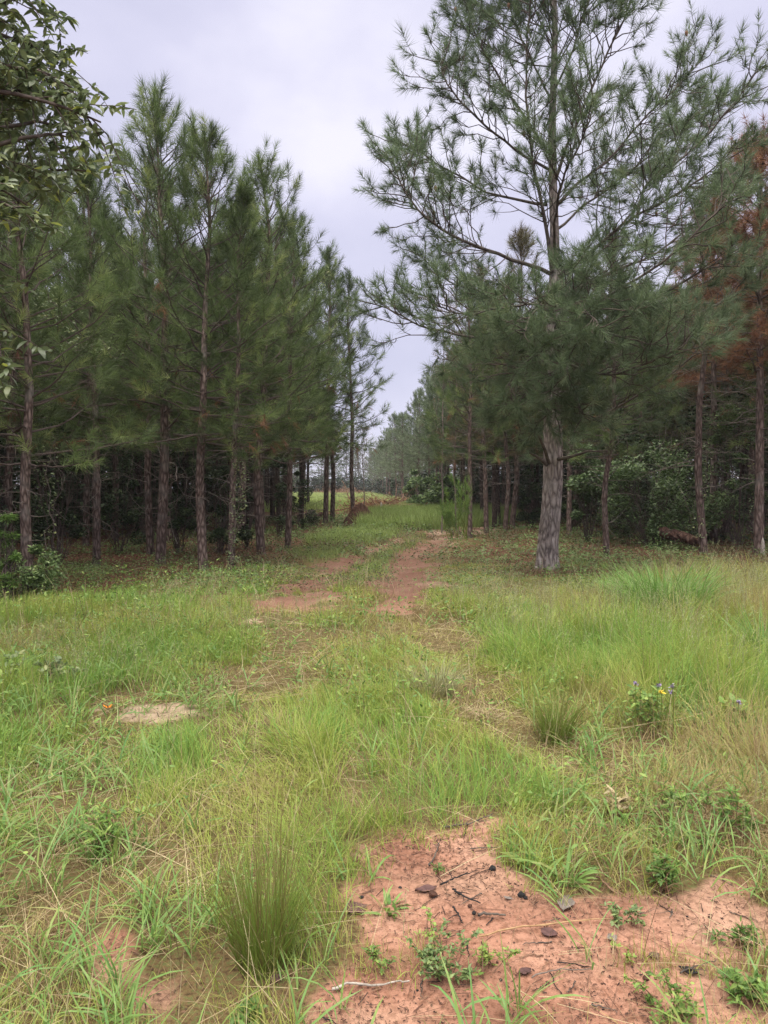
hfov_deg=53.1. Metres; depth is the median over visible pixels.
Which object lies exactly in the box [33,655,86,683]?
leafy weed
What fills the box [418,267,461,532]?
pine tree
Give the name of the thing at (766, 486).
bush
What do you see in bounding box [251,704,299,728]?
grass clump
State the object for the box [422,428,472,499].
pine tree
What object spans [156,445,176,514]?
bare vine
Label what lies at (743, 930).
leafy weed
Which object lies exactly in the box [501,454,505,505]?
pine tree
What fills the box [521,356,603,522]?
pine tree
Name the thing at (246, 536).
bush
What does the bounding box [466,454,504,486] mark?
pine tree
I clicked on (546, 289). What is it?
pine tree
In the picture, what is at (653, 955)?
fallen leaf
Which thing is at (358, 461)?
pine tree
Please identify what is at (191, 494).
bare vine
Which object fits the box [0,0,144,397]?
broadleaf tree
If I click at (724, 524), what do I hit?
pine tree
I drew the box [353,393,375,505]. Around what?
bare sapling
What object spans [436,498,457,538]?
feathery weed
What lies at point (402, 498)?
brush pile
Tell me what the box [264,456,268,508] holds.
pine tree
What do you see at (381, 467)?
pine tree
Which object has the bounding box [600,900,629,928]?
leafy weed
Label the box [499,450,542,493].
pine tree
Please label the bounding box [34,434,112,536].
bush
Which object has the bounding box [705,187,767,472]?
pine tree
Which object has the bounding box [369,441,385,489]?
pine tree
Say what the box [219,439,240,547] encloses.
bare vine
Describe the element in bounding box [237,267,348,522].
pine tree
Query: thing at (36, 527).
understorey thicket
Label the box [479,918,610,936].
dry stem
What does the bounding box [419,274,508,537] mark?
pine tree
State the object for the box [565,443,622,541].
bush
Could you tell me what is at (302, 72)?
sky
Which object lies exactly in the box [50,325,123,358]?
leafy vine
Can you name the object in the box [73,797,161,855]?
leafy weed
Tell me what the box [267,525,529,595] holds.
dirt track
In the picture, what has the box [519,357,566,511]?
pine tree
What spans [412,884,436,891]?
fallen leaf
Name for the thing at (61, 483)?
bare vine
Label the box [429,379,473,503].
pine tree
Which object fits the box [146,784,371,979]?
grass clump
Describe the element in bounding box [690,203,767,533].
dead pine
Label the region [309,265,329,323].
leafy vine
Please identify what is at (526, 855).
grass clump
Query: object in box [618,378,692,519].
pine tree
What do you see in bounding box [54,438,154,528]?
bush
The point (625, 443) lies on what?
bush
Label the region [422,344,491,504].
pine tree
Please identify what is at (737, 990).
leafy weed
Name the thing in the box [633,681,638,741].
wildflower
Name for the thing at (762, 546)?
splintered stub
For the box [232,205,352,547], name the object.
pine tree
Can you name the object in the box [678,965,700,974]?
fallen leaf
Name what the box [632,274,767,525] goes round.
pine tree
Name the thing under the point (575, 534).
ground cover
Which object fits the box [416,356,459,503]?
pine tree
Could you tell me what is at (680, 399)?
bush
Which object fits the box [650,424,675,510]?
bare vine
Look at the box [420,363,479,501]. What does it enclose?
pine tree
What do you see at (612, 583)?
grass clump
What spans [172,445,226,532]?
bush
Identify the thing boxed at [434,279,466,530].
pine tree
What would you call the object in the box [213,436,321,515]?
pine tree
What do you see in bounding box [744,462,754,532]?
leafy vine
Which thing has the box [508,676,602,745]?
grass clump
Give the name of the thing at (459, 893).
twig
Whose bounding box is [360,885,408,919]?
grass clump
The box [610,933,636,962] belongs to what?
leafy weed
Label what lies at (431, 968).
leafy weed
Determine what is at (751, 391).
pine tree
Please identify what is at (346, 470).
pine tree
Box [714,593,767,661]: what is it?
grass clump
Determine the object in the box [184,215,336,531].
pine tree
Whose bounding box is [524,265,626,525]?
pine tree
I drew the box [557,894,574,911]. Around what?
fallen leaf
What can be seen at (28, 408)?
pine tree
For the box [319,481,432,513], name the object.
brush pile
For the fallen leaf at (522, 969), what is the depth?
2.51 m
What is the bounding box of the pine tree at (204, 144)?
[92,106,320,570]
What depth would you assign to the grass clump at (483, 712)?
5.43 m
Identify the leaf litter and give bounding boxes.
[0,531,767,1023]
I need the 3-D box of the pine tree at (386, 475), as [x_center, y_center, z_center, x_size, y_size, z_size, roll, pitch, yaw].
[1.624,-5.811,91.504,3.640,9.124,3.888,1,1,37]
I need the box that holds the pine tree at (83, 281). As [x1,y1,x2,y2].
[6,151,145,546]
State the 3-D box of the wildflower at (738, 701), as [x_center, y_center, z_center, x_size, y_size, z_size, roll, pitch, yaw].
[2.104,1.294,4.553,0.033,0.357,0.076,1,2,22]
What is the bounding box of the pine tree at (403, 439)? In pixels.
[394,400,425,493]
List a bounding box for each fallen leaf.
[270,973,281,982]
[347,901,366,914]
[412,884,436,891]
[516,967,530,973]
[541,927,559,937]
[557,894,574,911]
[607,933,616,941]
[647,952,658,957]
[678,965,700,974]
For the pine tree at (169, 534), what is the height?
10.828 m
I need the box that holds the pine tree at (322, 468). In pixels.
[314,459,330,485]
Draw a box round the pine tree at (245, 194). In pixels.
[159,171,308,570]
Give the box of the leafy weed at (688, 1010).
[621,965,705,1023]
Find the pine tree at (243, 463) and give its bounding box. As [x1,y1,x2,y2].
[169,182,314,531]
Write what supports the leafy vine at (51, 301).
attached to the pine tree at (28, 408)
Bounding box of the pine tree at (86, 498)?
[4,186,159,545]
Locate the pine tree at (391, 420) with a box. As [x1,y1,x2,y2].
[378,411,409,496]
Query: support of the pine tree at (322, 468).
on the ground at (188, 996)
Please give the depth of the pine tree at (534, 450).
35.04 m
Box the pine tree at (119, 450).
[73,342,172,525]
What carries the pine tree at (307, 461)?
on the ground at (188, 996)
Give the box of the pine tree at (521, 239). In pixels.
[458,218,576,527]
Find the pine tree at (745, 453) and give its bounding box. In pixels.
[677,271,767,524]
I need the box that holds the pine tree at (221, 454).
[207,448,225,490]
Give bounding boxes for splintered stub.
[760,538,764,553]
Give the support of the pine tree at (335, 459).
on the ground at (188, 996)
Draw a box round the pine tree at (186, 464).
[145,242,236,527]
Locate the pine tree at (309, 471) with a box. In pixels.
[297,461,315,479]
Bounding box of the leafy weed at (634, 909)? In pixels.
[611,902,647,926]
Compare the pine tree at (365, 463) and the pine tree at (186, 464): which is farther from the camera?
the pine tree at (365, 463)
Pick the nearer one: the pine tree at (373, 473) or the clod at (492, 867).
the clod at (492, 867)
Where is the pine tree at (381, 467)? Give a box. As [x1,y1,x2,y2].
[371,443,388,488]
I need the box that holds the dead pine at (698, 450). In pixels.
[638,162,754,553]
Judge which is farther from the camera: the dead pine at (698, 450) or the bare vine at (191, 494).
the dead pine at (698, 450)
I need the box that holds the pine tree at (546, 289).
[499,278,626,477]
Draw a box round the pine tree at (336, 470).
[329,452,343,489]
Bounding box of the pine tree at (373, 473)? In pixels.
[368,450,385,492]
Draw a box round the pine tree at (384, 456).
[375,428,401,495]
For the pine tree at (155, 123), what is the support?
on the ground at (188, 996)
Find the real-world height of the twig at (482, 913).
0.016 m
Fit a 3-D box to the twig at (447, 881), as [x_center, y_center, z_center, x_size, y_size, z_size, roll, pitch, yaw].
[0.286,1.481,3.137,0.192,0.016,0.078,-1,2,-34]
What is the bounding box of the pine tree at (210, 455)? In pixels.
[179,448,224,504]
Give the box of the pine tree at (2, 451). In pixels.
[0,290,62,510]
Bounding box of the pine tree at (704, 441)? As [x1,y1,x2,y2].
[670,357,736,461]
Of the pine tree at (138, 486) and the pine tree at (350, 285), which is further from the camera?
the pine tree at (350, 285)
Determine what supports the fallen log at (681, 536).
on the ground at (188, 996)
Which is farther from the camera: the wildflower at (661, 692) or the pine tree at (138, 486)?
the pine tree at (138, 486)
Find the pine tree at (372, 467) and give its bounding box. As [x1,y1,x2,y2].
[366,451,381,492]
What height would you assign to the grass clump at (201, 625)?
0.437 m
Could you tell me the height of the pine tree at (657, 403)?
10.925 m
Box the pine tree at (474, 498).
[472,464,475,506]
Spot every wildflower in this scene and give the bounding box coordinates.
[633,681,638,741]
[655,683,660,740]
[659,689,665,737]
[661,690,671,740]
[668,683,673,747]
[736,699,740,737]
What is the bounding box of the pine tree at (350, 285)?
[320,265,395,509]
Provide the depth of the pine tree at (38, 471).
33.45 m
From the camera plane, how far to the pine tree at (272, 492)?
35.89 m
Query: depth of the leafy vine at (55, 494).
12.26 m
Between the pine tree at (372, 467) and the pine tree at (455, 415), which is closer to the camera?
the pine tree at (455, 415)
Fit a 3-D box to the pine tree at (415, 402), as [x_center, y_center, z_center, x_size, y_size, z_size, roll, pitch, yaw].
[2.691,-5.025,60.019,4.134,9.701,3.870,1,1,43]
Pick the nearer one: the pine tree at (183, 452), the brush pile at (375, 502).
the pine tree at (183, 452)
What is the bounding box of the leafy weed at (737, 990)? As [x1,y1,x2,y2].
[713,964,767,1010]
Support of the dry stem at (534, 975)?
on the bare soil
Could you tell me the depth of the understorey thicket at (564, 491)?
27.26 m
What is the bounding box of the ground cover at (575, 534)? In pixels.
[0,510,767,607]
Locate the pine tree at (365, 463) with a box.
[363,448,375,488]
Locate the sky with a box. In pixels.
[0,0,767,487]
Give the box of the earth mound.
[342,503,370,526]
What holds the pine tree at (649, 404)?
on the ground at (188, 996)
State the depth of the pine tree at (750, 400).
28.41 m
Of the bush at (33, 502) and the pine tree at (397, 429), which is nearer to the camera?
the bush at (33, 502)
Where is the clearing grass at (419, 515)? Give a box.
[264,491,522,588]
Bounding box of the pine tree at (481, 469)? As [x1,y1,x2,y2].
[433,358,510,510]
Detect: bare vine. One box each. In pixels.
[50,454,64,542]
[51,435,64,518]
[80,429,112,548]
[85,449,98,518]
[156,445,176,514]
[169,454,186,543]
[189,448,196,546]
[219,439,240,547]
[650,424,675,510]
[676,438,706,516]
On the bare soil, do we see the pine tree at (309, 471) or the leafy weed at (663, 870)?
the leafy weed at (663, 870)
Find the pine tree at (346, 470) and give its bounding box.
[339,442,353,484]
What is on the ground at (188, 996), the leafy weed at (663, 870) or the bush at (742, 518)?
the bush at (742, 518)
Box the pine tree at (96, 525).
[4,143,181,564]
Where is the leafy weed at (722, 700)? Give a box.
[715,693,767,735]
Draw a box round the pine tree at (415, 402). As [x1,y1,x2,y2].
[394,390,435,494]
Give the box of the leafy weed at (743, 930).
[702,916,763,948]
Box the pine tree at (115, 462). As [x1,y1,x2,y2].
[49,212,159,538]
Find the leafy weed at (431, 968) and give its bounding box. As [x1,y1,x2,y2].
[405,917,484,984]
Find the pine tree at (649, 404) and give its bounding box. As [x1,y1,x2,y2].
[582,288,692,512]
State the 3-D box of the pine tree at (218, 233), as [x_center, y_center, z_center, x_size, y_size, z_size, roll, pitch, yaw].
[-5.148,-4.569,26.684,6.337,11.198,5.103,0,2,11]
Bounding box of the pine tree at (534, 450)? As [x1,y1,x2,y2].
[491,292,601,493]
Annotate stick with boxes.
[332,980,409,990]
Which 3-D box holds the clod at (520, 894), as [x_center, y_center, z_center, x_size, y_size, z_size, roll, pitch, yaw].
[0.531,1.477,2.964,0.033,0.025,0.029,1,2,25]
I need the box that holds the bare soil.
[80,591,767,1023]
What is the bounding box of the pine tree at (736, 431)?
[615,277,746,517]
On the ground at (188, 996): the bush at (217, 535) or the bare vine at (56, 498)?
the bush at (217, 535)
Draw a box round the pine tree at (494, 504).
[435,281,540,527]
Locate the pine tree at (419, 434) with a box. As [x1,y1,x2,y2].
[415,350,488,471]
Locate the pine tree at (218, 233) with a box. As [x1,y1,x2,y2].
[156,219,325,532]
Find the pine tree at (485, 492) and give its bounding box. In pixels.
[433,255,537,532]
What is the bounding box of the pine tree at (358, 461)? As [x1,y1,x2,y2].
[348,446,366,476]
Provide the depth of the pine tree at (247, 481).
32.24 m
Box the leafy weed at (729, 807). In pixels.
[675,782,765,839]
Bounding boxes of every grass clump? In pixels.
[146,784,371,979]
[156,600,244,638]
[230,693,365,763]
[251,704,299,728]
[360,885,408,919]
[389,646,480,698]
[458,699,504,724]
[493,828,557,872]
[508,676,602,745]
[532,848,600,895]
[581,556,746,623]
[584,570,666,602]
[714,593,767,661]
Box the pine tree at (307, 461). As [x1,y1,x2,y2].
[294,435,337,489]
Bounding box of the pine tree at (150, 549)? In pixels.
[78,136,226,553]
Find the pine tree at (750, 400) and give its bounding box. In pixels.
[726,344,767,492]
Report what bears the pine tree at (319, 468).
on the ground at (188, 996)
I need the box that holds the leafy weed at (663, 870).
[641,845,682,899]
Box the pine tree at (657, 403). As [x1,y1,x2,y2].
[573,287,694,506]
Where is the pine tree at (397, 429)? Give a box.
[384,412,416,497]
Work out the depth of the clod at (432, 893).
2.98 m
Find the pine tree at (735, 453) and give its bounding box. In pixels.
[692,413,743,490]
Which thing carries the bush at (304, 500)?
on the ground at (188, 996)
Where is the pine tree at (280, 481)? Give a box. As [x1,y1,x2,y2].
[255,416,314,515]
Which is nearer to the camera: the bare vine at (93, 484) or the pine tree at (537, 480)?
the bare vine at (93, 484)
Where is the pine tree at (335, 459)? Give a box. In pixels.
[306,425,343,502]
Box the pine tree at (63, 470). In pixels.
[34,314,81,508]
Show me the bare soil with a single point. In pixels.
(490, 977)
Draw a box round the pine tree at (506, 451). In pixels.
[455,268,543,530]
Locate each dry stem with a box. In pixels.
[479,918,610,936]
[531,968,589,977]
[538,920,588,925]
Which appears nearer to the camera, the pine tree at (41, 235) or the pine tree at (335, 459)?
the pine tree at (41, 235)
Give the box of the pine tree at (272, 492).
[245,384,311,519]
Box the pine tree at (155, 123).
[55,70,301,564]
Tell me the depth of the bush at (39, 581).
10.83 m
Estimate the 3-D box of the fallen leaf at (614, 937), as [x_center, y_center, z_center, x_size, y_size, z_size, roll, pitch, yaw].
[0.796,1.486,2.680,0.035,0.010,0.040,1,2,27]
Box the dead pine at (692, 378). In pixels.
[643,189,767,543]
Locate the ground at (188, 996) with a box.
[0,490,767,1023]
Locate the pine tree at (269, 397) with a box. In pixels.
[192,276,283,499]
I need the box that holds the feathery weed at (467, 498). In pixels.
[444,469,474,539]
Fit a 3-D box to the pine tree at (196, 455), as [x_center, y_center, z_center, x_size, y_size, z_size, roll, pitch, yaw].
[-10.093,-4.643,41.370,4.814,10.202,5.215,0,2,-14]
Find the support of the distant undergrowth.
on the ground at (188, 996)
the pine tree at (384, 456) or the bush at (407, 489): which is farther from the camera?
the pine tree at (384, 456)
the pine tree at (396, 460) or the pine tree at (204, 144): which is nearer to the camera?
the pine tree at (204, 144)
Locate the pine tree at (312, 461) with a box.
[299,416,340,492]
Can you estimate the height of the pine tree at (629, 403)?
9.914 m
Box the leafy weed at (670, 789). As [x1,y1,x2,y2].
[630,776,689,819]
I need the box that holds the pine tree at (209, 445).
[143,237,270,531]
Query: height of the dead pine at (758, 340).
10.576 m
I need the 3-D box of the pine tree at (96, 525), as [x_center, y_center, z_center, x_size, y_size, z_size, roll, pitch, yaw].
[-5.918,-3.103,16.018,3.308,8.858,3.287,0,2,-6]
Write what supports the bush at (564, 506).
on the ground at (188, 996)
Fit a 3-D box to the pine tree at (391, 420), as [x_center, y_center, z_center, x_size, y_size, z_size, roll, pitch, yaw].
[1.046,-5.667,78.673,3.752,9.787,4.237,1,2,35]
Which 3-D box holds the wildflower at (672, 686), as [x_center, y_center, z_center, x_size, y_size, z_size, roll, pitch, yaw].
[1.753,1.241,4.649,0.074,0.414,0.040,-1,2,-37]
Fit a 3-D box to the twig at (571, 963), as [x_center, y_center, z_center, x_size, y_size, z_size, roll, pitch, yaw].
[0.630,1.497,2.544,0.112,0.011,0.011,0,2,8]
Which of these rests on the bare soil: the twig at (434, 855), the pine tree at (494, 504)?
the twig at (434, 855)
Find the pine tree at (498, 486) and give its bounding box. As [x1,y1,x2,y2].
[444,327,543,523]
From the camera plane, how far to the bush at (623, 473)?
20.37 m
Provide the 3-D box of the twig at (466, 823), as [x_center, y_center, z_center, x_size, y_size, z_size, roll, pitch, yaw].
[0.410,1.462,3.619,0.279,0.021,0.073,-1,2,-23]
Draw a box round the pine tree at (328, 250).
[295,238,379,522]
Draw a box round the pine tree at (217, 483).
[194,446,226,503]
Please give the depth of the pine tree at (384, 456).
97.55 m
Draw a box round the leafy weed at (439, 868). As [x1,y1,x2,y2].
[430,862,444,874]
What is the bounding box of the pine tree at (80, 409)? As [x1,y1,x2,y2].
[3,269,138,529]
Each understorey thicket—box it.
[0,315,298,547]
[366,461,564,508]
[458,364,767,542]
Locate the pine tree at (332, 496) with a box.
[299,262,372,520]
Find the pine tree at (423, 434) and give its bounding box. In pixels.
[412,364,458,504]
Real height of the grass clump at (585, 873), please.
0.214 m
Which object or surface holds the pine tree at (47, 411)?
on the ground at (188, 996)
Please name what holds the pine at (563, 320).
on the ground at (188, 996)
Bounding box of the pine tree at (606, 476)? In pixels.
[542,220,684,555]
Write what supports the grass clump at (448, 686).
on the ground at (188, 996)
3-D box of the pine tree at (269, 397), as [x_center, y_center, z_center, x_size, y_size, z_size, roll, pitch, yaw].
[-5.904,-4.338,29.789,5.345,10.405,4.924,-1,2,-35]
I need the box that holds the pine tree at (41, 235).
[0,181,101,541]
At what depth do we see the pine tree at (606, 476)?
17.32 m
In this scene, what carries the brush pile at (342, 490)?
on the ground at (188, 996)
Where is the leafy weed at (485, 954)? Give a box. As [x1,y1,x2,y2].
[470,938,521,978]
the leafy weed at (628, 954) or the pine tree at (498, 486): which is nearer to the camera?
the leafy weed at (628, 954)
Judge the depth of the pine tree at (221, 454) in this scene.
39.21 m
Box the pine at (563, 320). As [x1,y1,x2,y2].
[327,0,767,570]
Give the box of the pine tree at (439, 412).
[425,341,479,499]
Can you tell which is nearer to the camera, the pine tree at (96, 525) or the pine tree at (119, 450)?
the pine tree at (96, 525)
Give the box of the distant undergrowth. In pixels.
[280,470,407,492]
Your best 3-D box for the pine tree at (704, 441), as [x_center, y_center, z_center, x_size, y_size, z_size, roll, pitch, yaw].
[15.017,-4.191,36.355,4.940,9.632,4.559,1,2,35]
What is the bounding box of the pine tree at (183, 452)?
[140,343,215,512]
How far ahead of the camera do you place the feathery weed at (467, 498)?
22.55 m
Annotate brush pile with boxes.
[314,486,369,492]
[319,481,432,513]
[373,486,426,504]
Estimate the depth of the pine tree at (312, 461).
61.59 m
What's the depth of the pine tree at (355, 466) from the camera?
173.09 m
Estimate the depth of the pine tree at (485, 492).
26.54 m
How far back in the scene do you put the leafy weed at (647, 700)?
4.89 m
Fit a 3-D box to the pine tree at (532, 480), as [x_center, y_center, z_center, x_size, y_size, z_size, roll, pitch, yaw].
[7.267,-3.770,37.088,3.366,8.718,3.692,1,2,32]
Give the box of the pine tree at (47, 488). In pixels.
[14,292,103,504]
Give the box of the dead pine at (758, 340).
[673,111,767,553]
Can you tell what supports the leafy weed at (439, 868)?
on the bare soil
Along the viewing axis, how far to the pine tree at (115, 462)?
23.01 m
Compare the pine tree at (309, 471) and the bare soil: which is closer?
the bare soil
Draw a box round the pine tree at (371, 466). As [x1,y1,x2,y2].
[364,450,376,490]
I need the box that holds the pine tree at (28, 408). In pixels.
[0,57,161,591]
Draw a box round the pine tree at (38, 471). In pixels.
[16,297,66,520]
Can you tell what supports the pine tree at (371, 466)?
on the ground at (188, 996)
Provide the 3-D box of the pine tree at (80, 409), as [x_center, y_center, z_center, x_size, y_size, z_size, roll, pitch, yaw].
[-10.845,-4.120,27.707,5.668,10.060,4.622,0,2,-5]
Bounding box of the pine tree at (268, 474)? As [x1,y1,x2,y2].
[267,467,274,499]
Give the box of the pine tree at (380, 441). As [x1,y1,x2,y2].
[372,427,396,493]
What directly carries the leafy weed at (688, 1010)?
on the bare soil
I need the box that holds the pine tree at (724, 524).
[661,222,767,538]
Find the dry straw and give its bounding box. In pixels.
[0,552,767,1023]
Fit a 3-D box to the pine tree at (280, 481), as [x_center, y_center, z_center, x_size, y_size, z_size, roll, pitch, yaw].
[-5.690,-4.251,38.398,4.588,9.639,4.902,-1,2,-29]
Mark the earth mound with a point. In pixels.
(359, 507)
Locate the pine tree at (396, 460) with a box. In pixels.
[386,411,415,496]
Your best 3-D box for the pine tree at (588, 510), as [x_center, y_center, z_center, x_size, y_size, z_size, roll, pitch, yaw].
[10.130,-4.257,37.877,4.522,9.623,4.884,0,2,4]
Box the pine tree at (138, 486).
[68,221,196,532]
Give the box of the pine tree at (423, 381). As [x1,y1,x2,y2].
[399,369,434,488]
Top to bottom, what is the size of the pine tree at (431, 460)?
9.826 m
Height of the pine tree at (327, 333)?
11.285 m
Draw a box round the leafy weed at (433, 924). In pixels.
[414,905,440,947]
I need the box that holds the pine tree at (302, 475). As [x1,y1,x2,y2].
[264,274,354,521]
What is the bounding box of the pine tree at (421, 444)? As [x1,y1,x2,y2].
[407,376,441,486]
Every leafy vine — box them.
[17,274,84,332]
[34,434,67,556]
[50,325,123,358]
[226,457,248,563]
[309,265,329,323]
[691,434,713,537]
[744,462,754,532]
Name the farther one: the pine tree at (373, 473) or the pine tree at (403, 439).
the pine tree at (373, 473)
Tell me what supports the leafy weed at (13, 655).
on the ground at (188, 996)
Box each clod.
[429,890,437,896]
[489,865,495,870]
[517,891,525,897]
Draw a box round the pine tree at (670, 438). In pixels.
[595,272,689,529]
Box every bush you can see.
[0,427,50,552]
[0,512,22,601]
[0,543,67,597]
[31,415,88,565]
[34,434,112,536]
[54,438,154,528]
[85,445,145,553]
[117,417,182,535]
[156,440,196,552]
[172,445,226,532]
[204,453,241,553]
[236,449,263,548]
[268,457,295,537]
[285,471,320,528]
[401,468,433,503]
[407,472,458,506]
[516,469,541,527]
[561,473,595,530]
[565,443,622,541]
[583,404,661,537]
[593,439,719,545]
[640,369,710,530]
[648,458,742,539]
[682,448,754,536]
[702,402,767,545]
[731,382,767,537]
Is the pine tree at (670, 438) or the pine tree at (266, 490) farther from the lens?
the pine tree at (266, 490)
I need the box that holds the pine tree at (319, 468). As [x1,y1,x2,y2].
[311,459,329,491]
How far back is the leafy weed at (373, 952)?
2.56 m
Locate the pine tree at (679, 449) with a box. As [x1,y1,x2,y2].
[645,401,705,497]
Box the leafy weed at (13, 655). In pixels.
[0,650,25,680]
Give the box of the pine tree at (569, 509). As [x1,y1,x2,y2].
[516,247,618,536]
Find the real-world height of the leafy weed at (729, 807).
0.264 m
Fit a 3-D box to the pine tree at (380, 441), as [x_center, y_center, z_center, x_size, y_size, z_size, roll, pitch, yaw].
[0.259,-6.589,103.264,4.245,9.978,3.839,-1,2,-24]
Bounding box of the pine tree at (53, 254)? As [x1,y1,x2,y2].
[0,198,157,535]
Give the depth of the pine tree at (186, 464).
29.23 m
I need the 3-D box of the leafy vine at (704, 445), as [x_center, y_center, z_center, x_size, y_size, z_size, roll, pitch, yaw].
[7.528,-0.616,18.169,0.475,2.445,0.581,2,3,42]
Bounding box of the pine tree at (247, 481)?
[205,352,298,523]
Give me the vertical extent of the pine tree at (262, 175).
9.755 m
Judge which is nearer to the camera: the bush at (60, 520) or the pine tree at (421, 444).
the bush at (60, 520)
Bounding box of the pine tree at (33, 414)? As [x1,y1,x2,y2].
[2,250,45,462]
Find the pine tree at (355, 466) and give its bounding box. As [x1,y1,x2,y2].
[348,452,362,481]
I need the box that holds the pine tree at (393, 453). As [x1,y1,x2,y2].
[382,414,415,496]
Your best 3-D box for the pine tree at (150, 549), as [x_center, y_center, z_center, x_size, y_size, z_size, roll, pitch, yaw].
[-5.427,-3.848,18.428,3.462,10.213,3.475,0,2,-12]
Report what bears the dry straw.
on the ground at (188, 996)
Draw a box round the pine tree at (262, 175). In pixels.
[154,131,355,554]
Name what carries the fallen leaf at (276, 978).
on the ground at (188, 996)
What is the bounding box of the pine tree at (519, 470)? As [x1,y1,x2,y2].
[488,433,542,514]
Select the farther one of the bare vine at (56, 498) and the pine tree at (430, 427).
the pine tree at (430, 427)
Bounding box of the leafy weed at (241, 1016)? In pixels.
[226,990,267,1023]
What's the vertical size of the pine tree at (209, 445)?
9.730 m
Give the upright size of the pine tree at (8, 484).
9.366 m
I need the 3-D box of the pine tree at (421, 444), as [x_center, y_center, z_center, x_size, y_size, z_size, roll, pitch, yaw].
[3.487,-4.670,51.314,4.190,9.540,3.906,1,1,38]
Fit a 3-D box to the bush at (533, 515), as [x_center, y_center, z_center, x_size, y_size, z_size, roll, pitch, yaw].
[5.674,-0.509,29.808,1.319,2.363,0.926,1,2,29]
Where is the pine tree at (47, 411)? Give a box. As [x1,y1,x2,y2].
[0,132,78,497]
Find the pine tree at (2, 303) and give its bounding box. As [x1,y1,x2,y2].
[0,224,70,416]
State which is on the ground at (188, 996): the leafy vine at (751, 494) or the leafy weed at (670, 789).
the leafy weed at (670, 789)
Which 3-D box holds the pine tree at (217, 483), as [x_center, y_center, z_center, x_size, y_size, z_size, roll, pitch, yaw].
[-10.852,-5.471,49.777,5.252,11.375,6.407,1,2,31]
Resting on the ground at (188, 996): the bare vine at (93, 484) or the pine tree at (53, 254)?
the pine tree at (53, 254)
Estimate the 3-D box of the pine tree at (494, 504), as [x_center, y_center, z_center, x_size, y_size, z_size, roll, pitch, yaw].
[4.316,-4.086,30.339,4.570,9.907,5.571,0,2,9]
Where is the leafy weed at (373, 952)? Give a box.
[361,945,395,974]
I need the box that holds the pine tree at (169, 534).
[99,164,225,542]
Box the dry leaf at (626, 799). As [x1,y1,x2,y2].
[601,784,635,815]
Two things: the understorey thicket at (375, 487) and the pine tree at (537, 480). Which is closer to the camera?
the pine tree at (537, 480)
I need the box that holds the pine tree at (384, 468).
[376,435,399,489]
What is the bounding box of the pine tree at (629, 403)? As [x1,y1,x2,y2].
[562,254,657,531]
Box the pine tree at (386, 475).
[383,438,410,496]
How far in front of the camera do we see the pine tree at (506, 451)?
26.96 m
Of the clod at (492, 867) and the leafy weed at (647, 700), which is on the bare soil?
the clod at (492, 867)
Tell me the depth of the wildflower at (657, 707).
4.68 m
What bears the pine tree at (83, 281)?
on the ground at (188, 996)
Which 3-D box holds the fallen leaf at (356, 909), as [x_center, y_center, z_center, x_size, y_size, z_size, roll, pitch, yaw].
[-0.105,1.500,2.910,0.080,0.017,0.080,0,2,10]
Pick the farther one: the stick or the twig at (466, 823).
the twig at (466, 823)
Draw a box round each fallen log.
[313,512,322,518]
[658,527,698,546]
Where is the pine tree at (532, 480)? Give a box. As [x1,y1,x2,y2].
[503,352,564,512]
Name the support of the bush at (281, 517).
on the ground at (188, 996)
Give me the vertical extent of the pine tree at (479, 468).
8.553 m
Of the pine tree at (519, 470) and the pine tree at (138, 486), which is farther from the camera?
the pine tree at (519, 470)
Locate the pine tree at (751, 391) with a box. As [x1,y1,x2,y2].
[736,269,767,414]
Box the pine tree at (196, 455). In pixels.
[188,448,218,487]
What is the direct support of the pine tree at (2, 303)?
on the ground at (188, 996)
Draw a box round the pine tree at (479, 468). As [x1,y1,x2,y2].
[457,457,505,477]
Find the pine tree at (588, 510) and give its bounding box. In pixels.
[563,353,604,518]
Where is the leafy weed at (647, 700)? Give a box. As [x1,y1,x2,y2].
[622,684,682,738]
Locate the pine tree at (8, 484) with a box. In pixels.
[0,143,82,548]
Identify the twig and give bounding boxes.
[428,842,439,866]
[440,870,477,884]
[443,813,494,827]
[446,906,462,922]
[452,888,480,903]
[478,911,505,916]
[516,953,542,959]
[522,941,551,944]
[557,961,589,966]
[591,997,616,1011]
[595,874,621,893]
[680,960,715,973]
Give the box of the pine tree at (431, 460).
[408,362,466,482]
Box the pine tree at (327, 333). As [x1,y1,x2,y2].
[242,238,359,527]
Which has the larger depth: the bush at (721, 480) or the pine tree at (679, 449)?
the pine tree at (679, 449)
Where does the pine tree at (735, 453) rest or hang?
on the ground at (188, 996)
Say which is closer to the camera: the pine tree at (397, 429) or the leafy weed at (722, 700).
the leafy weed at (722, 700)

